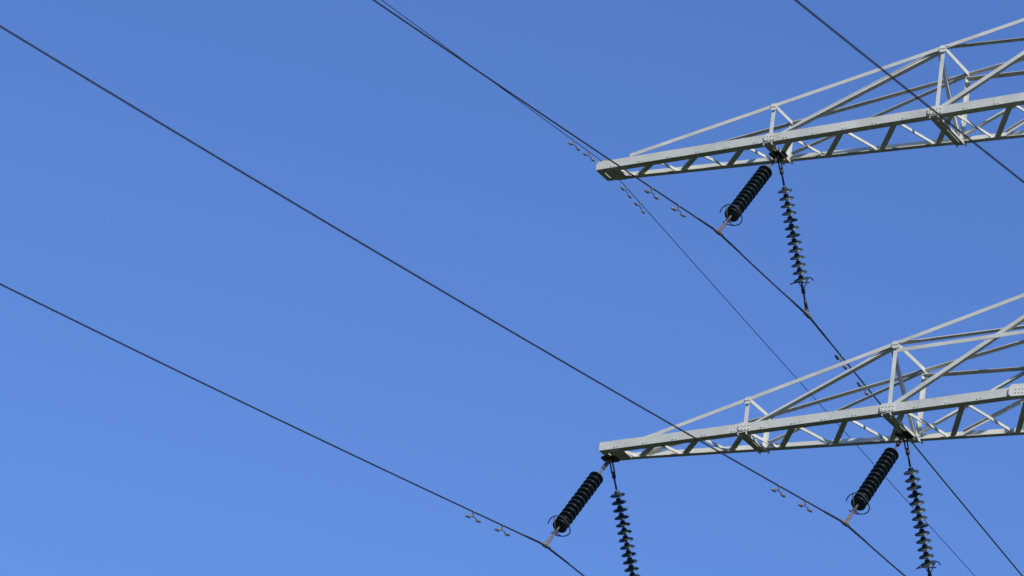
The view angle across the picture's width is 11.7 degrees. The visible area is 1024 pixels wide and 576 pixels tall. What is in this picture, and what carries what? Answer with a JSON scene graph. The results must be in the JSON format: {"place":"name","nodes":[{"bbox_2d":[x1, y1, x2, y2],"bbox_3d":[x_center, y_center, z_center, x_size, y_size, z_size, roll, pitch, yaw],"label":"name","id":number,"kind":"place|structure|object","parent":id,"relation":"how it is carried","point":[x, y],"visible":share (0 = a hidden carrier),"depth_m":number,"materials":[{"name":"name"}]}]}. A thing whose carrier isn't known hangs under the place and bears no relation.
{"place":"outdoors","nodes":[
{"label":"outdoors","id":0,"kind":"place"},
{"bbox_2d":[0,0,1023,575],"label":"sky","id":1,"kind":"structure","parent":0,"point":[115,461],"materials":[{"name":"blue"}]},
{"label":"insulator string","id":2,"kind":"object","parent":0,"visible":0},
{"bbox_2d":[794,0,1023,182],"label":"power line conductor","id":3,"kind":"object","parent":2,"relation":"hanging from","point":[904,87],"visible":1,"depth_m":68.90,"materials":[{"name":"metal"}]},
{"bbox_3d":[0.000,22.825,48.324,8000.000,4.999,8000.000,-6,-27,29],"label":"ground","id":4,"kind":"structure","parent":0,"visible":0},
{"bbox_2d":[596,18,1023,460],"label":"electricity pylon","id":5,"kind":"object","parent":4,"relation":"on","point":[746,430],"visible":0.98,"depth_m":94.70,"materials":[{"name":"grey metal"}]},
{"bbox_2d":[601,455,619,462],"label":"insulator hanger bracket","id":6,"kind":"object","parent":5,"relation":"attached to","point":[609,457],"visible":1,"depth_m":95.99,"materials":[{"name":"metal"}]},
{"bbox_2d":[541,459,611,548],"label":"insulator string","id":7,"kind":"object","parent":6,"relation":"hanging from","point":[577,502],"visible":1,"depth_m":94.61,"materials":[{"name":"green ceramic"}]},
{"bbox_2d":[0,283,584,575],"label":"power line conductor","id":8,"kind":"object","parent":7,"relation":"hanging from","point":[551,550],"visible":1,"depth_m":85.91,"materials":[{"name":"metal"}]},
{"bbox_2d":[465,510,480,522],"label":"vibration damper","id":9,"kind":"object","parent":8,"relation":"attached to","point":[469,516],"visible":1,"depth_m":91.30,"materials":[{"name":"metal"}]},
{"bbox_2d":[494,524,509,535],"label":"vibration damper","id":10,"kind":"object","parent":8,"relation":"attached to","point":[501,529],"visible":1,"depth_m":92.17,"materials":[{"name":"metal"}]},
{"bbox_2d":[609,459,639,575],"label":"insulator string","id":11,"kind":"object","parent":6,"relation":"hanging from","point":[624,531],"visible":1,"depth_m":96.19,"materials":[{"name":"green ceramic"}]},
{"bbox_2d":[769,151,787,158],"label":"insulator hanger bracket","id":12,"kind":"object","parent":5,"relation":"attached to","point":[776,153],"visible":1,"depth_m":97.04,"materials":[{"name":"metal"}]},
{"bbox_2d":[714,154,779,235],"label":"insulator string","id":13,"kind":"object","parent":12,"relation":"hanging from","point":[748,192],"visible":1,"depth_m":95.64,"materials":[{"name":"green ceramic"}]},
{"bbox_2d":[373,0,1022,575],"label":"power line conductor","id":14,"kind":"object","parent":13,"relation":"hanging from","point":[705,224],"visible":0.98,"depth_m":93.85,"materials":[{"name":"metal"}]},
{"bbox_2d":[644,187,658,199],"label":"vibration damper","id":15,"kind":"object","parent":14,"relation":"attached to","point":[648,192],"visible":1,"depth_m":92.38,"materials":[{"name":"metal"}]},
{"bbox_2d":[671,204,685,217],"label":"vibration damper","id":16,"kind":"object","parent":14,"relation":"attached to","point":[681,214],"visible":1,"depth_m":93.25,"materials":[{"name":"metal"}]},
{"bbox_2d":[835,355,846,369],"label":"vibration damper","id":17,"kind":"object","parent":14,"relation":"attached to","point":[843,366],"visible":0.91,"depth_m":98.71,"materials":[{"name":"metal"}]},
{"bbox_2d":[857,382,868,395],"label":"vibration damper","id":18,"kind":"object","parent":14,"relation":"attached to","point":[865,392],"visible":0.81,"depth_m":99.49,"materials":[{"name":"metal"}]},
{"bbox_2d":[777,155,813,319],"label":"insulator string","id":19,"kind":"object","parent":12,"relation":"hanging from","point":[793,234],"visible":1,"depth_m":97.28,"materials":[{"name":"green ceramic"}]},
{"bbox_2d":[894,431,913,438],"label":"insulator hanger bracket","id":20,"kind":"object","parent":5,"relation":"attached to","point":[898,434],"visible":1,"depth_m":92.96,"materials":[{"name":"metal"}]},
{"bbox_2d":[841,434,905,526],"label":"insulator string","id":21,"kind":"object","parent":20,"relation":"hanging from","point":[874,479],"visible":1,"depth_m":91.55,"materials":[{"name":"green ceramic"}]},
{"bbox_2d":[0,25,905,575],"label":"power line conductor","id":22,"kind":"object","parent":21,"relation":"hanging from","point":[436,287],"visible":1,"depth_m":78.11,"materials":[{"name":"metal"}]},
{"bbox_2d":[771,484,785,496],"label":"vibration damper","id":23,"kind":"object","parent":22,"relation":"attached to","point":[775,490],"visible":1,"depth_m":88.28,"materials":[{"name":"metal"}]},
{"bbox_2d":[798,499,812,512],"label":"vibration damper","id":24,"kind":"object","parent":22,"relation":"attached to","point":[808,509],"visible":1,"depth_m":89.15,"materials":[{"name":"metal"}]},
{"bbox_2d":[903,435,940,575],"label":"insulator string","id":25,"kind":"object","parent":20,"relation":"hanging from","point":[919,517],"visible":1,"depth_m":93.18,"materials":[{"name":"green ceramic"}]},
{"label":"electricity pylon","id":26,"kind":"object","parent":4,"relation":"on","visible":0},
{"bbox_2d":[382,0,974,575],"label":"earth wire","id":27,"kind":"object","parent":26,"relation":"attached to","point":[694,264],"visible":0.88,"depth_m":101.88,"materials":[{"name":"metal"}]},
{"bbox_2d":[568,140,579,150],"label":"vibration damper","id":28,"kind":"object","parent":27,"relation":"attached to","point":[571,144],"visible":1,"depth_m":98.04,"materials":[{"name":"metal"}]},
{"bbox_2d":[583,151,594,161],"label":"vibration damper","id":29,"kind":"object","parent":27,"relation":"attached to","point":[592,159],"visible":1,"depth_m":98.54,"materials":[{"name":"metal"}]},
{"bbox_2d":[620,186,631,198],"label":"vibration damper","id":30,"kind":"object","parent":27,"relation":"attached to","point":[623,189],"visible":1,"depth_m":99.76,"materials":[{"name":"metal"}]},
{"bbox_2d":[634,201,644,213],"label":"vibration damper","id":31,"kind":"object","parent":27,"relation":"attached to","point":[639,205],"visible":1,"depth_m":100.21,"materials":[{"name":"metal"}]}
]}

